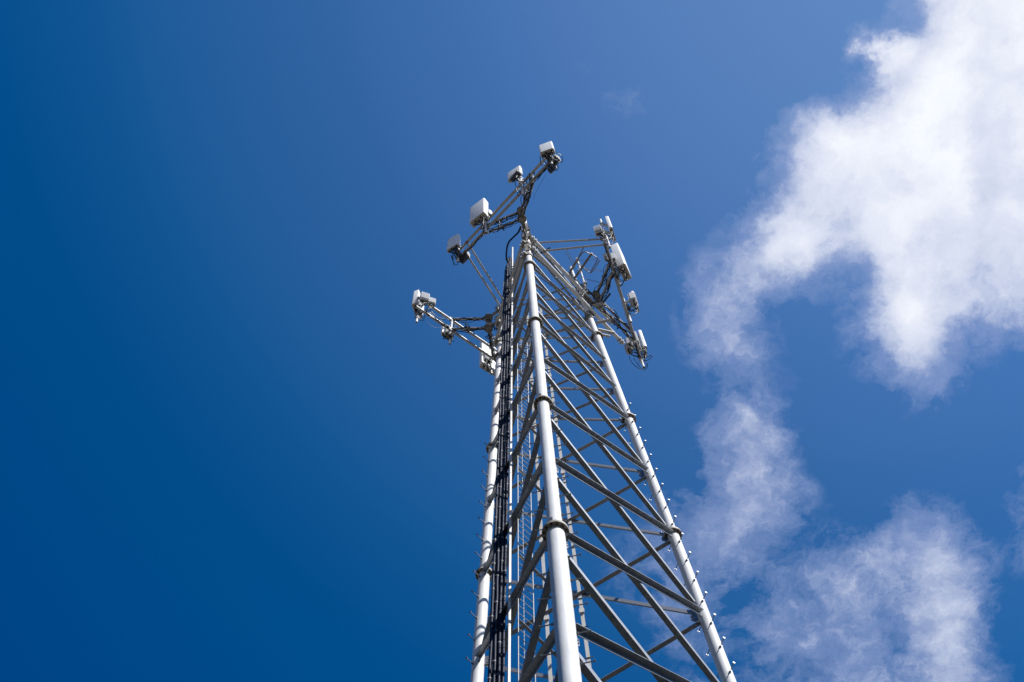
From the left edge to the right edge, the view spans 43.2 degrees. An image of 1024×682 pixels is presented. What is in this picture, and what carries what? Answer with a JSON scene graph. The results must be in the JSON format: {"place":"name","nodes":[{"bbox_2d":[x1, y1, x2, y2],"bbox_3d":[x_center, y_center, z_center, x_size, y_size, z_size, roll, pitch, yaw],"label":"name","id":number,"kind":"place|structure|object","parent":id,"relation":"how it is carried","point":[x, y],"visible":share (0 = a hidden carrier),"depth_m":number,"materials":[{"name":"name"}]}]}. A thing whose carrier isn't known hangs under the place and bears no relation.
{"place":"outdoors","nodes":[
{"label":"outdoors","id":0,"kind":"place"},
{"bbox_2d":[0,0,1023,681],"label":"sky","id":1,"kind":"structure","parent":0,"point":[234,447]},
{"label":"ground","id":2,"kind":"structure","parent":0,"visible":0},
{"bbox_2d":[465,218,735,681],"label":"lattice tower","id":3,"kind":"structure","parent":2,"relation":"on","point":[555,535],"depth_m":25.58,"materials":[{"name":"metal"}]},
{"bbox_2d":[415,296,502,374],"bbox_3d":[-1.657,-0.347,42.802,3.132,2.802,2.117,3,-71,-2],"label":"sector frame","id":4,"kind":"object","parent":3,"relation":"attached to","point":[488,328],"visible":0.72,"depth_m":42.13,"materials":[{"name":"metal"}]},
{"bbox_2d":[412,290,423,318],"bbox_3d":[-3.097,-1.211,42.861,0.245,1.495,0.571,-18,-71,5],"label":"panel antenna","id":5,"kind":"object","parent":4,"relation":"attached to","point":[416,294],"visible":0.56,"depth_m":42.53,"materials":[{"name":"white plastic"}]},
{"bbox_2d":[419,292,429,303],"bbox_3d":[-2.868,-1.393,42.387,0.300,0.702,0.240,18,-72,-7],"label":"remote radio","id":6,"kind":"object","parent":4,"relation":"attached to","point":[424,297],"visible":1,"depth_m":42.18,"materials":[{"name":"white metal"}]},
{"bbox_2d":[428,297,435,307],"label":"remote radio","id":7,"kind":"object","parent":4,"relation":"attached to","point":[432,301],"visible":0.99,"depth_m":42.28,"materials":[{"name":"white metal"}]},
{"bbox_2d":[441,326,452,337],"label":"panel antenna","id":8,"kind":"object","parent":4,"relation":"attached to","point":[442,330],"visible":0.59,"depth_m":42.40,"materials":[{"name":"white plastic"}]},
{"bbox_2d":[444,328,453,336],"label":"remote radio","id":9,"kind":"object","parent":4,"relation":"attached to","point":[448,332],"visible":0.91,"depth_m":41.99,"materials":[{"name":"grey metal"}]},
{"bbox_2d":[452,329,485,331],"bbox_3d":[-1.401,-0.349,41.811,1.232,0.166,0.064,-3,-71,0],"label":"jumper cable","id":10,"kind":"object","parent":4,"relation":"attached to","point":[469,330],"visible":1,"depth_m":41.77,"materials":[{"name":"black rubber"}]},
{"bbox_2d":[479,342,496,375],"bbox_3d":[-0.775,0.536,43.095,0.616,2.275,0.267,32,-74,-12],"label":"panel antenna","id":11,"kind":"object","parent":4,"relation":"attached to","point":[482,361],"visible":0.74,"depth_m":42.50,"materials":[{"name":"white plastic"}]},
{"bbox_2d":[484,353,491,362],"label":"remote radio","id":12,"kind":"object","parent":4,"relation":"attached to","point":[487,358],"visible":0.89,"depth_m":42.39,"materials":[{"name":"grey metal"}]},
{"bbox_2d":[487,269,506,681],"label":"trunk cable","id":13,"kind":"object","parent":3,"relation":"attached to","point":[491,616],"visible":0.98,"depth_m":26.16,"materials":[{"name":"rubber"}]},
{"bbox_2d":[491,265,506,681],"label":"trunk cable","id":14,"kind":"object","parent":3,"relation":"attached to","point":[498,499],"visible":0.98,"depth_m":26.21,"materials":[{"name":"rubber"}]},
{"bbox_2d":[492,258,508,681],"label":"trunk cable","id":15,"kind":"object","parent":3,"relation":"attached to","point":[494,661],"visible":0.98,"depth_m":26.11,"materials":[{"name":"rubber"}]},
{"bbox_2d":[496,265,508,681],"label":"trunk cable","id":16,"kind":"object","parent":3,"relation":"attached to","point":[501,494],"visible":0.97,"depth_m":26.78,"materials":[{"name":"rubber"}]},
{"bbox_2d":[496,256,510,681],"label":"trunk cable","id":17,"kind":"object","parent":3,"relation":"hanging from","point":[498,674],"visible":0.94,"depth_m":26.23,"materials":[{"name":"rubber"}]},
{"bbox_2d":[456,157,552,310],"bbox_3d":[-0.280,-3.845,41.703,2.211,3.202,5.394,21,-72,-8],"label":"sector frame","id":18,"kind":"object","parent":3,"relation":"attached to","point":[522,219],"visible":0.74,"depth_m":41.19,"materials":[{"name":"metal"}]},
{"bbox_2d":[447,234,459,253],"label":"panel antenna","id":19,"kind":"object","parent":18,"relation":"attached to","point":[453,242],"visible":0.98,"depth_m":41.52,"materials":[{"name":"white plastic"}]},
{"bbox_2d":[459,252,469,263],"bbox_3d":[-1.514,-2.664,41.225,0.200,0.502,0.340,41,-76,-14],"label":"remote radio","id":20,"kind":"object","parent":18,"relation":"attached to","point":[467,255],"visible":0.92,"depth_m":41.06,"materials":[{"name":"white metal"}]},
{"bbox_2d":[470,198,487,227],"bbox_3d":[-1.033,-4.137,42.329,0.612,2.035,0.404,-37,-74,11],"label":"panel antenna","id":21,"kind":"object","parent":18,"relation":"attached to","point":[478,210],"visible":0.98,"depth_m":41.89,"materials":[{"name":"white plastic"}]},
{"bbox_2d":[505,225,521,262],"bbox_3d":[-0.010,-3.149,42.502,0.308,1.885,1.869,9,-71,-4],"label":"arching cable","id":22,"kind":"object","parent":18,"relation":"attached to","point":[517,233],"visible":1,"depth_m":42.29,"materials":[{"name":"black rubber"}]},
{"bbox_2d":[507,166,523,183],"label":"panel antenna","id":23,"kind":"object","parent":18,"relation":"attached to","point":[510,174],"visible":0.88,"depth_m":41.64,"materials":[{"name":"white plastic"}]},
{"bbox_2d":[510,169,521,180],"bbox_3d":[0.119,-5.263,41.191,0.180,0.482,0.400,41,-76,-14],"label":"remote radio","id":24,"kind":"object","parent":18,"relation":"attached to","point":[516,172],"visible":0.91,"depth_m":41.03,"materials":[{"name":"white metal"}]},
{"bbox_2d":[519,178,530,215],"bbox_3d":[0.437,-4.463,40.425,0.154,0.130,1.308,14,-71,-6],"label":"jumper cable","id":25,"kind":"object","parent":18,"relation":"attached to","point":[524,197],"visible":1,"depth_m":40.36,"materials":[{"name":"black rubber"}]},
{"bbox_2d":[539,141,554,161],"bbox_3d":[1.128,-5.836,40.249,0.451,1.195,0.460,-20,-71,6],"label":"panel antenna","id":26,"kind":"object","parent":18,"relation":"attached to","point":[546,148],"visible":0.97,"depth_m":39.88,"materials":[{"name":"white plastic"}]},
{"bbox_2d":[547,165,556,173],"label":"remote radio","id":27,"kind":"object","parent":18,"relation":"attached to","point":[551,167],"visible":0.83,"depth_m":40.41,"materials":[{"name":"grey metal"}]},
{"bbox_2d":[553,154,560,166],"bbox_3d":[1.349,-5.622,40.349,0.220,0.502,0.300,41,-76,-14],"label":"remote radio","id":28,"kind":"object","parent":18,"relation":"attached to","point":[556,157],"visible":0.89,"depth_m":40.20,"materials":[{"name":"white metal"}]},
{"bbox_2d":[501,268,510,671],"bbox_3d":[-0.066,2.263,30.008,0.986,29.873,0.247,16,-72,-7],"label":"trunk cable","id":29,"kind":"object","parent":3,"relation":"hanging from","point":[504,503],"visible":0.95,"depth_m":26.18,"materials":[{"name":"rubber"}]},
{"bbox_2d":[501,258,513,681],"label":"trunk cable","id":30,"kind":"object","parent":3,"relation":"hanging from","point":[505,566],"visible":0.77,"depth_m":26.09,"materials":[{"name":"rubber"}]},
{"bbox_2d":[565,248,603,292],"bbox_3d":[2.522,-2.414,43.013,1.327,2.802,1.094,-8,-71,1],"label":"loop antenna","id":31,"kind":"object","parent":3,"relation":"attached to","point":[584,284],"visible":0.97,"depth_m":43.17,"materials":[{"name":"grey metal"}]},
{"bbox_2d":[534,219,644,367],"bbox_3d":[3.109,-1.915,42.698,2.139,3.552,5.224,-36,-74,11],"label":"sector frame","id":32,"kind":"object","parent":3,"relation":"attached to","point":[623,304],"visible":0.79,"depth_m":41.81,"materials":[{"name":"metal"}]},
{"bbox_2d":[570,273,593,296],"bbox_3d":[2.324,-1.885,43.034,0.754,1.716,0.077,20,-72,-8],"label":"coax cable","id":33,"kind":"object","parent":32,"relation":"attached to","point":[581,284],"visible":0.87,"depth_m":42.97,"materials":[{"name":"black rubber"}]},
{"bbox_2d":[593,225,602,236],"bbox_3d":[2.805,-3.560,41.958,0.260,0.702,0.260,-19,-71,5],"label":"remote radio","id":34,"kind":"object","parent":32,"relation":"attached to","point":[597,230],"visible":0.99,"depth_m":41.71,"materials":[{"name":"white metal"}]},
{"bbox_2d":[600,216,615,241],"bbox_3d":[3.147,-3.672,42.787,0.363,1.535,0.526,-16,-71,4],"label":"panel antenna","id":35,"kind":"object","parent":32,"relation":"attached to","point":[609,227],"visible":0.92,"depth_m":42.32,"materials":[{"name":"white plastic"}]},
{"bbox_2d":[610,252,615,263],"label":"remote radio","id":36,"kind":"object","parent":32,"relation":"attached to","point":[613,256],"visible":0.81,"depth_m":41.97,"materials":[{"name":"white metal"}]},
{"bbox_2d":[611,243,631,281],"bbox_3d":[3.476,-2.552,42.468,0.493,2.575,0.579,-25,-72,7],"label":"panel antenna","id":37,"kind":"object","parent":32,"relation":"attached to","point":[620,258],"visible":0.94,"depth_m":41.71,"materials":[{"name":"white plastic"}]},
{"bbox_2d":[624,344,632,354],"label":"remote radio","id":38,"kind":"object","parent":32,"relation":"attached to","point":[628,349],"visible":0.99,"depth_m":42.35,"materials":[{"name":"grey metal"}]},
{"bbox_2d":[624,338,634,348],"bbox_3d":[3.888,0.095,42.636,0.240,0.582,0.300,-24,-72,7],"label":"remote radio","id":39,"kind":"object","parent":32,"relation":"attached to","point":[628,341],"visible":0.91,"depth_m":42.44,"materials":[{"name":"grey metal"}]},
{"bbox_2d":[625,291,638,312],"bbox_3d":[3.919,-1.268,42.783,0.474,0.895,0.516,-8,-71,1],"label":"panel antenna","id":40,"kind":"object","parent":32,"relation":"attached to","point":[626,302],"visible":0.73,"depth_m":42.56,"materials":[{"name":"white plastic"}]},
{"bbox_2d":[627,292,638,307],"bbox_3d":[3.977,-1.343,42.449,0.250,0.662,0.360,-17,-71,5],"label":"remote radio","id":41,"kind":"object","parent":32,"relation":"attached to","point":[631,296],"visible":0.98,"depth_m":42.24,"materials":[{"name":"white metal"}]},
{"bbox_2d":[634,331,641,349],"bbox_3d":[4.181,0.006,42.930,0.080,0.982,0.400,-17,-71,5],"label":"remote radio","id":42,"kind":"object","parent":32,"relation":"attached to","point":[637,339],"visible":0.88,"depth_m":42.62,"materials":[{"name":"white metal"}]},
{"bbox_2d":[637,330,646,355],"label":"panel antenna","id":43,"kind":"object","parent":32,"relation":"attached to","point":[641,340],"visible":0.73,"depth_m":43.48,"materials":[{"name":"white plastic"}]}
]}

